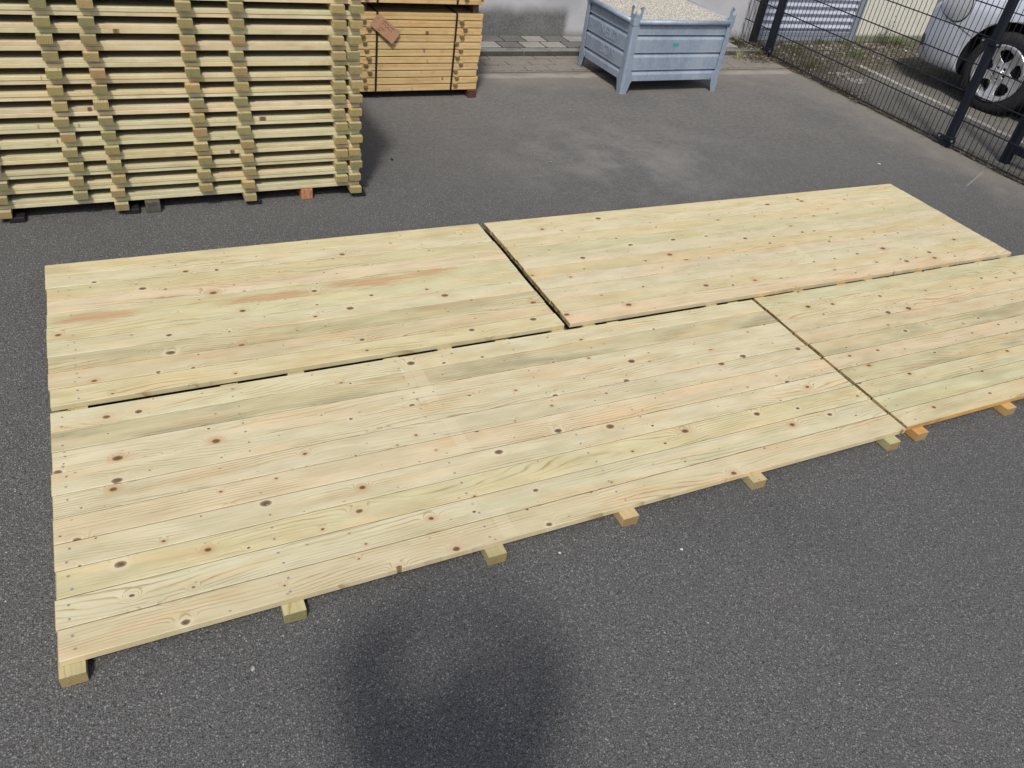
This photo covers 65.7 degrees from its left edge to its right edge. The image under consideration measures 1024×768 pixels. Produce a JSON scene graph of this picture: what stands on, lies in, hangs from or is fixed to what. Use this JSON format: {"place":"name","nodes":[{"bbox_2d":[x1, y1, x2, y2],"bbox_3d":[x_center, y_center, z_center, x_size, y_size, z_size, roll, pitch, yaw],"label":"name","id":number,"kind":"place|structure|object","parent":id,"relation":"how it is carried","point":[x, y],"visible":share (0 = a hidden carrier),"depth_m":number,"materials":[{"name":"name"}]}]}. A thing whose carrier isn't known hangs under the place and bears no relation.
{"place":"outdoors","nodes":[
{"label":"outdoors","id":0,"kind":"place"},
{"bbox_2d":[0,63,1023,767],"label":"ground","id":1,"kind":"structure","parent":0,"point":[858,607],"depth_m":2.68,"materials":[{"name":"grey asphalt"}]},
{"bbox_2d":[9,208,25,222],"bbox_3d":[-2.621,-1.012,4.207,0.072,0.028,0.638,-11,42,-24],"label":"timber block","id":2,"kind":"object","parent":1,"relation":"on","point":[19,215],"depth_m":4.00,"materials":[{"name":"black wood"}]},
{"bbox_2d":[125,200,139,214],"bbox_3d":[-2.144,-1.102,4.419,0.072,0.028,0.638,-11,42,-24],"label":"timber block","id":3,"kind":"object","parent":1,"relation":"on","point":[134,207],"depth_m":4.21,"materials":[{"name":"wood"}]},
{"bbox_2d":[144,199,160,212],"bbox_3d":[-2.110,-1.223,4.554,0.074,0.062,0.938,-11,42,-24],"label":"timber block","id":4,"kind":"object","parent":1,"relation":"on","point":[152,205],"depth_m":4.23,"materials":[{"name":"grey wood"}]},
{"bbox_2d":[0,181,361,218],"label":"stacked panel","id":5,"kind":"object","parent":1,"relation":"on","point":[121,204],"visible":0.13,"depth_m":4.26,"materials":[{"name":"brown wood"}]},
{"bbox_2d":[0,173,358,205],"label":"stacked panel","id":6,"kind":"object","parent":5,"relation":"on","point":[47,197],"visible":0.16,"depth_m":4.27,"materials":[{"name":"brown wood"}]},
{"bbox_2d":[0,169,360,204],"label":"stacked panel","id":7,"kind":"object","parent":6,"relation":"on","point":[247,182],"visible":0.21,"depth_m":4.23,"materials":[{"name":"brown wood"}]},
{"bbox_2d":[0,160,359,191],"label":"stacked panel","id":8,"kind":"object","parent":7,"relation":"on","point":[91,180],"visible":0.18,"depth_m":4.22,"materials":[{"name":"brown wood"}]},
{"bbox_2d":[0,157,361,190],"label":"stacked panel","id":9,"kind":"object","parent":8,"relation":"on","point":[118,176],"visible":0.19,"depth_m":4.18,"materials":[{"name":"brown wood"}]},
{"bbox_2d":[0,148,361,176],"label":"stacked panel","id":10,"kind":"object","parent":9,"relation":"on","point":[80,166],"visible":0.15,"depth_m":4.18,"materials":[{"name":"brown wood"}]},
{"bbox_2d":[0,143,360,175],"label":"stacked panel","id":11,"kind":"object","parent":10,"relation":"on","point":[114,162],"visible":0.15,"depth_m":4.16,"materials":[{"name":"brown wood"}]},
{"bbox_2d":[0,135,357,160],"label":"stacked panel","id":12,"kind":"object","parent":11,"relation":"on","point":[95,151],"visible":0.14,"depth_m":4.13,"materials":[{"name":"brown wood"}]},
{"bbox_2d":[0,131,362,154],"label":"stacked panel","id":13,"kind":"object","parent":12,"relation":"on","point":[245,141],"visible":0.12,"depth_m":4.13,"materials":[{"name":"brown wood"}]},
{"bbox_2d":[0,121,359,145],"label":"stacked panel","id":14,"kind":"object","parent":13,"relation":"on","point":[95,136],"visible":0.18,"depth_m":4.09,"materials":[{"name":"brown wood"}]},
{"bbox_2d":[0,117,361,139],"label":"stacked panel","id":15,"kind":"object","parent":14,"relation":"on","point":[108,132],"visible":0.13,"depth_m":4.08,"materials":[{"name":"brown wood"}]},
{"bbox_2d":[0,108,358,129],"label":"stacked panel","id":16,"kind":"object","parent":15,"relation":"on","point":[118,120],"visible":0.14,"depth_m":4.04,"materials":[{"name":"brown wood"}]},
{"bbox_2d":[0,104,361,124],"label":"stacked panel","id":17,"kind":"object","parent":16,"relation":"on","point":[106,117],"visible":0.09,"depth_m":4.03,"materials":[{"name":"brown wood"}]},
{"bbox_2d":[0,94,358,113],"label":"stacked panel","id":18,"kind":"object","parent":17,"relation":"on","point":[125,104],"visible":0.16,"depth_m":4.00,"materials":[{"name":"brown wood"}]},
{"bbox_2d":[0,90,362,109],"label":"stacked panel","id":19,"kind":"object","parent":18,"relation":"on","point":[241,98],"visible":0.16,"depth_m":4.00,"materials":[{"name":"brown wood"}]},
{"bbox_2d":[0,80,358,97],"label":"stacked panel","id":20,"kind":"object","parent":19,"relation":"on","point":[39,90],"visible":0.16,"depth_m":3.96,"materials":[{"name":"brown wood"}]},
{"bbox_2d":[0,76,363,93],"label":"stacked panel","id":21,"kind":"object","parent":20,"relation":"on","point":[99,86],"visible":0.13,"depth_m":3.96,"materials":[{"name":"brown wood"}]},
{"bbox_2d":[0,65,359,80],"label":"stacked panel","id":22,"kind":"object","parent":21,"relation":"on","point":[20,74],"visible":0.12,"depth_m":3.92,"materials":[{"name":"brown wood"}]},
{"bbox_2d":[0,61,361,77],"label":"stacked panel","id":23,"kind":"object","parent":22,"relation":"on","point":[96,70],"visible":0.12,"depth_m":3.90,"materials":[{"name":"brown wood"}]},
{"bbox_2d":[0,50,358,62],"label":"stacked panel","id":24,"kind":"object","parent":23,"relation":"on","point":[158,56],"visible":0.15,"depth_m":3.88,"materials":[{"name":"brown wood"}]},
{"bbox_2d":[0,46,359,60],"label":"stacked panel","id":25,"kind":"object","parent":24,"relation":"on","point":[90,53],"visible":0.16,"depth_m":3.85,"materials":[{"name":"brown wood"}]},
{"bbox_2d":[0,33,357,45],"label":"stacked panel","id":26,"kind":"object","parent":25,"relation":"on","point":[55,39],"visible":0.23,"depth_m":3.83,"materials":[{"name":"brown wood"}]},
{"bbox_2d":[0,28,361,43],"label":"stacked panel","id":27,"kind":"object","parent":26,"relation":"on","point":[87,36],"visible":0.23,"depth_m":3.82,"materials":[{"name":"brown wood"}]},
{"bbox_2d":[0,14,359,30],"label":"stacked panel","id":28,"kind":"object","parent":27,"relation":"on","point":[100,22],"visible":0.36,"depth_m":3.79,"materials":[{"name":"brown wood"}]},
{"bbox_2d":[0,10,362,28],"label":"stacked panel","id":29,"kind":"object","parent":28,"relation":"on","point":[85,18],"visible":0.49,"depth_m":3.79,"materials":[{"name":"brown wood"}]},
{"bbox_2d":[0,0,359,15],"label":"stacked panel","id":30,"kind":"object","parent":29,"relation":"on","point":[190,6],"visible":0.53,"depth_m":3.77,"materials":[{"name":"brown wood"}]},
{"bbox_2d":[76,0,363,13],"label":"stacked panel","id":31,"kind":"object","parent":30,"relation":"on","point":[355,6],"visible":1,"depth_m":3.91,"materials":[{"name":"brown wood"}]},
{"bbox_2d":[247,192,261,204],"bbox_3d":[-1.577,-1.209,4.672,0.072,0.028,0.638,-11,42,-24],"label":"timber block","id":32,"kind":"object","parent":1,"relation":"on","point":[258,201],"depth_m":4.46,"materials":[{"name":"wood"}]},
{"bbox_2d":[45,224,563,411],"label":"deck panel","id":33,"kind":"structure","parent":1,"relation":"on","point":[118,329],"depth_m":3.58,"materials":[{"name":"brown wood"}]},
{"bbox_2d":[296,188,312,199],"bbox_3d":[-1.373,-1.368,4.890,0.065,0.062,0.920,-11,42,-24],"label":"timber block","id":34,"kind":"object","parent":1,"relation":"on","point":[305,193],"depth_m":4.57,"materials":[{"name":"orange wood"}]},
{"bbox_2d":[352,183,365,196],"bbox_3d":[-1.035,-1.312,4.913,0.072,0.028,0.638,-11,42,-24],"label":"timber block","id":35,"kind":"object","parent":1,"relation":"on","point":[363,193],"depth_m":4.70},
{"bbox_2d":[460,89,475,97],"bbox_3d":[-0.560,-2.656,6.718,0.070,0.059,1.158,-11,42,-24],"label":"timber bearer","id":36,"kind":"object","parent":1,"relation":"on","point":[469,93],"visible":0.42,"depth_m":6.33,"materials":[{"name":"brown wood"}]},
{"bbox_2d":[359,86,475,91],"bbox_3d":[-1.480,-2.538,6.311,2.100,0.022,1.188,-11,42,-24],"label":"strapped panel","id":37,"kind":"object","parent":36,"relation":"on","point":[414,89],"visible":0.04,"depth_m":6.12,"materials":[{"name":"yellow wood"}]},
{"bbox_2d":[363,83,475,88],"bbox_3d":[-1.473,-2.553,6.289,2.100,0.029,1.208,-11,42,-24],"label":"strapped panel","id":38,"kind":"object","parent":37,"relation":"on","point":[418,85],"visible":0.05,"depth_m":6.12,"materials":[{"name":"yellow wood"}]},
{"bbox_2d":[367,2,378,91],"bbox_3d":[-1.247,-2.787,6.238,0.019,0.564,1.206,-11,42,-24],"label":"strapping band","id":39,"kind":"object","parent":38,"relation":"attached to","point":[377,12],"visible":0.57,"depth_m":5.83,"materials":[{"name":"black plastic"}]},
{"bbox_2d":[371,14,399,43],"bbox_3d":[-0.914,-2.565,5.735,0.221,0.195,0.017,-7,40,-20],"label":"paper tag","id":40,"kind":"object","parent":39,"relation":"attached to","point":[385,28],"visible":1,"depth_m":5.73,"materials":[{"name":"paper"}]},
{"bbox_2d":[364,80,476,84],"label":"strapped panel","id":41,"kind":"object","parent":38,"relation":"on","point":[420,82],"visible":0.01,"depth_m":6.11,"materials":[{"name":"yellow wood"}]},
{"bbox_2d":[361,76,477,81],"bbox_3d":[-1.461,-2.596,6.262,2.100,0.029,1.203,-11,42,-24],"label":"strapped panel","id":42,"kind":"object","parent":41,"relation":"on","point":[420,78],"visible":0.07,"depth_m":6.09,"materials":[{"name":"yellow wood"}]},
{"bbox_2d":[360,73,475,77],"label":"strapped panel","id":43,"kind":"object","parent":42,"relation":"on","point":[416,75],"visible":0.03,"depth_m":6.06,"materials":[{"name":"yellow wood"}]},
{"bbox_2d":[360,69,476,74],"bbox_3d":[-1.469,-2.632,6.223,2.100,0.029,1.206,-11,42,-24],"label":"strapped panel","id":44,"kind":"object","parent":43,"relation":"on","point":[417,71],"visible":0.11,"depth_m":6.05,"materials":[{"name":"yellow wood"}]},
{"bbox_2d":[362,66,477,70],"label":"strapped panel","id":45,"kind":"object","parent":44,"relation":"on","point":[416,68],"depth_m":6.03,"materials":[{"name":"yellow wood"}]},
{"bbox_2d":[360,63,476,67],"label":"strapped panel","id":46,"kind":"object","parent":45,"relation":"on","point":[365,65],"visible":0.08,"depth_m":6.02,"materials":[{"name":"yellow wood"}]},
{"bbox_2d":[359,60,478,63],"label":"strapped panel","id":47,"kind":"object","parent":46,"relation":"on","point":[418,61],"visible":0.03,"depth_m":6.00,"materials":[{"name":"yellow wood"}]},
{"bbox_2d":[359,56,478,59],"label":"strapped panel","id":48,"kind":"object","parent":47,"relation":"on","point":[420,57],"visible":0.09,"depth_m":5.99,"materials":[{"name":"yellow wood"}]},
{"bbox_2d":[360,53,479,55],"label":"strapped panel","id":49,"kind":"object","parent":48,"relation":"on","point":[420,54],"visible":0.02,"depth_m":5.97,"materials":[{"name":"yellow wood"}]},
{"bbox_2d":[358,49,480,52],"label":"strapped panel","id":50,"kind":"object","parent":49,"relation":"on","point":[420,50],"visible":0.08,"depth_m":5.96,"materials":[{"name":"yellow wood"}]},
{"bbox_2d":[358,46,480,48],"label":"strapped panel","id":51,"kind":"object","parent":50,"relation":"on","point":[419,47],"visible":0.02,"depth_m":5.94,"materials":[{"name":"yellow wood"}]},
{"bbox_2d":[358,42,480,45],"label":"strapped panel","id":52,"kind":"object","parent":51,"relation":"on","point":[422,44],"visible":0.1,"depth_m":5.93,"materials":[{"name":"yellow wood"}]},
{"bbox_2d":[362,38,481,41],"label":"strapped panel","id":53,"kind":"object","parent":52,"relation":"on","point":[415,40],"visible":0.02,"depth_m":5.91,"materials":[{"name":"yellow wood"}]},
{"bbox_2d":[360,34,481,38],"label":"strapped panel","id":54,"kind":"object","parent":53,"relation":"on","point":[417,36],"visible":0.09,"depth_m":5.92,"materials":[{"name":"yellow wood"}]},
{"bbox_2d":[360,31,480,34],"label":"strapped panel","id":55,"kind":"object","parent":54,"relation":"on","point":[430,32],"visible":0.02,"depth_m":5.92,"materials":[{"name":"yellow wood"}]},
{"bbox_2d":[360,26,481,31],"bbox_3d":[-1.417,-2.877,6.041,2.100,0.029,1.207,-11,42,-24],"label":"strapped panel","id":56,"kind":"object","parent":55,"relation":"on","point":[448,29],"visible":0.15,"depth_m":5.90,"materials":[{"name":"yellow wood"}]},
{"bbox_2d":[363,23,482,27],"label":"strapped panel","id":57,"kind":"object","parent":56,"relation":"on","point":[433,25],"visible":0.05,"depth_m":5.89,"materials":[{"name":"yellow wood"}]},
{"bbox_2d":[361,19,482,24],"bbox_3d":[-1.412,-2.916,6.007,2.100,0.029,1.211,-11,42,-24],"label":"strapped panel","id":58,"kind":"object","parent":57,"relation":"on","point":[407,21],"visible":0.18,"depth_m":5.85,"materials":[{"name":"yellow wood"}]},
{"bbox_2d":[360,15,482,20],"bbox_3d":[-1.414,-2.943,6.000,2.100,0.022,1.188,-11,42,-24],"label":"strapped panel","id":59,"kind":"object","parent":58,"relation":"on","point":[424,18],"visible":0.08,"depth_m":5.82,"materials":[{"name":"yellow wood"}]},
{"bbox_2d":[360,2,483,16],"bbox_3d":[-1.408,-2.961,5.987,2.100,0.022,1.188,-11,42,-24],"label":"strapped panel","id":60,"kind":"object","parent":59,"relation":"on","point":[411,9],"visible":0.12,"depth_m":5.87,"materials":[{"name":"yellow wood"}]},
{"bbox_2d":[462,5,478,12],"bbox_3d":[-0.504,-3.156,6.344,0.046,0.070,1.120,-11,42,-24],"label":"timber bearer","id":61,"kind":"object","parent":60,"relation":"on","point":[473,8],"visible":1,"depth_m":5.97,"materials":[{"name":"brown wood"}]},
{"bbox_2d":[444,4,457,89],"bbox_3d":[-0.697,-2.891,6.483,0.025,0.564,1.206,-11,42,-24],"label":"strapping band","id":62,"kind":"object","parent":38,"relation":"attached to","point":[454,46],"visible":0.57,"depth_m":6.05,"materials":[{"name":"black plastic"}]},
{"bbox_2d":[50,300,905,687],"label":"deck panel","id":63,"kind":"structure","parent":1,"relation":"on","point":[174,514],"depth_m":2.92,"materials":[{"name":"brown wood"}]},
{"bbox_2d":[480,48,759,55],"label":"kerb","id":64,"kind":"structure","parent":1,"relation":"on","point":[532,51],"depth_m":7.50,"materials":[{"name":"concrete"}]},
{"bbox_2d":[475,55,786,72],"bbox_3d":[-2.831,-2.365,5.926,12.460,0.001,0.448,-11,42,-24],"label":"gutter","id":65,"kind":"object","parent":1,"relation":"on","point":[489,64],"visible":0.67,"depth_m":7.35,"materials":[{"name":"grey concrete"}]},
{"bbox_2d":[727,48,747,59],"bbox_3d":[2.367,-3.455,8.302,0.230,0.097,0.242,2,38,-9],"label":"grass tuft","id":66,"kind":"object","parent":65,"relation":"on","point":[737,55],"visible":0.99,"depth_m":8.31,"materials":[{"name":"plant"}]},
{"bbox_2d":[577,0,736,93],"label":"steel stacking box","id":67,"kind":"object","parent":1,"relation":"on","point":[625,49],"visible":0.96,"depth_m":6.90,"materials":[{"name":"metal"}]},
{"bbox_2d":[599,0,726,20],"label":"gravel load","id":68,"kind":"object","parent":67,"relation":"in","point":[671,10],"visible":0.97,"depth_m":6.92},
{"bbox_2d":[479,0,942,42],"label":"building","id":69,"kind":"structure","parent":1,"relation":"on","point":[533,17],"depth_m":8.96,"materials":[{"name":"white paint"}]},
{"bbox_2d":[483,184,1010,327],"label":"deck panel","id":70,"kind":"structure","parent":1,"relation":"on","point":[584,270],"depth_m":4.62,"materials":[{"name":"brown wood"}]},
{"bbox_2d":[747,45,767,55],"bbox_3d":[2.652,-3.582,8.531,0.293,0.088,0.277,-11,42,-24],"label":"weed plant","id":71,"kind":"object","parent":1,"relation":"on","point":[756,51],"visible":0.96,"depth_m":8.52,"materials":[{"name":"green plant"}]},
{"bbox_2d":[753,255,1023,440],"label":"deck panel","id":72,"kind":"structure","parent":1,"relation":"on","point":[914,353],"depth_m":4.07,"materials":[{"name":"brown wood"}]},
{"bbox_2d":[480,35,753,47],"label":"pavement","id":73,"kind":"structure","parent":0,"point":[493,41],"depth_m":7.70,"materials":[{"name":"grey concrete"}]},
{"bbox_2d":[730,33,749,43],"bbox_3d":[2.478,-3.789,8.725,0.352,0.134,0.389,34,44,29],"label":"weed plant","id":74,"kind":"object","parent":73,"relation":"on","point":[734,38],"visible":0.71,"depth_m":8.75,"materials":[{"name":"green plant"}]},
{"bbox_2d":[742,40,1023,184],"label":"parking area","id":75,"kind":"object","parent":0,"point":[965,125],"visible":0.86,"depth_m":8.08,"materials":[{"name":"grey asphalt"}]},
{"bbox_2d":[798,57,833,69],"bbox_3d":[3.224,-3.394,8.383,0.475,0.114,0.302,12,38,4],"label":"weed plant","id":76,"kind":"object","parent":75,"relation":"on","point":[813,63],"visible":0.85,"depth_m":8.38,"materials":[{"name":"green plant"}]},
{"bbox_2d":[812,37,829,44],"bbox_3d":[3.660,-4.066,9.388,0.243,0.055,0.232,-11,42,-24],"label":"weed plant","id":77,"kind":"object","parent":75,"relation":"on","point":[821,40],"visible":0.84,"depth_m":9.39,"materials":[{"name":"green plant"}]},
{"bbox_2d":[749,43,948,84],"bbox_3d":[4.133,-3.650,8.977,2.702,0.029,1.416,-11,42,-24],"label":"rubble","id":78,"kind":"object","parent":75,"relation":"on","point":[852,79],"visible":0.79,"depth_m":8.95,"materials":[{"name":"stone"}]},
{"bbox_2d":[838,46,873,58],"bbox_3d":[3.953,-3.797,9.097,0.372,0.057,0.368,-11,42,-24],"label":"weed plant","id":79,"kind":"object","parent":75,"relation":"on","point":[856,54],"visible":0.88,"depth_m":9.10,"materials":[{"name":"green plant"}]},
{"bbox_2d":[730,40,1023,188],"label":"leaf litter","id":80,"kind":"object","parent":75,"relation":"on","point":[774,59],"visible":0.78,"depth_m":8.38,"materials":[{"name":"plant"}]},
{"bbox_2d":[739,0,1023,181],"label":"fence","id":81,"kind":"object","parent":75,"relation":"on","point":[994,42],"visible":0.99,"depth_m":6.81,"materials":[{"name":"metal"}]},
{"bbox_2d":[877,16,899,45],"bbox_3d":[4.636,-4.293,9.652,0.451,0.327,0.586,-11,42,-24],"label":"weed plant","id":82,"kind":"object","parent":75,"relation":"on","point":[885,37],"visible":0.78,"depth_m":9.72,"materials":[{"name":"green plant"}]},
{"bbox_2d":[885,37,913,47],"bbox_3d":[4.777,-4.241,9.805,0.388,0.097,0.411,25,40,20],"label":"weed plant","id":83,"kind":"object","parent":75,"relation":"on","point":[898,41],"visible":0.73,"depth_m":9.80,"materials":[{"name":"green plant"}]},
{"bbox_2d":[857,65,1023,143],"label":"road marking","id":84,"kind":"object","parent":75,"relation":"on","point":[947,106],"visible":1,"depth_m":7.95,"materials":[{"name":"white paint"}]},
{"bbox_2d":[918,0,1023,113],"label":"parked car","id":85,"kind":"object","parent":75,"relation":"on","point":[979,51],"visible":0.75,"depth_m":7.78,"materials":[{"name":"silver metal"}]},
{"bbox_2d":[999,113,1023,163],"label":"sliding gate","id":86,"kind":"structure","parent":75,"relation":"on","point":[1011,146],"depth_m":6.56,"materials":[{"name":"black metal"}]},
{"bbox_3d":[-1.281,-3.009,5.998,0.037,0.070,1.120,-11,42,-24],"label":"timber bearer","id":87,"kind":"object","parent":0,"visible":0},
{"bbox_2d":[361,0,483,4],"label":"strapped panel","id":88,"kind":"object","parent":87,"relation":"on","point":[432,2],"visible":0.55,"depth_m":5.73,"materials":[{"name":"yellow wood"}]},
{"bbox_2d":[432,0,483,1],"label":"strapped panel","id":89,"kind":"object","parent":88,"relation":"on","point":[462,0],"visible":1,"depth_m":5.83,"materials":[{"name":"yellow wood"}]}
]}

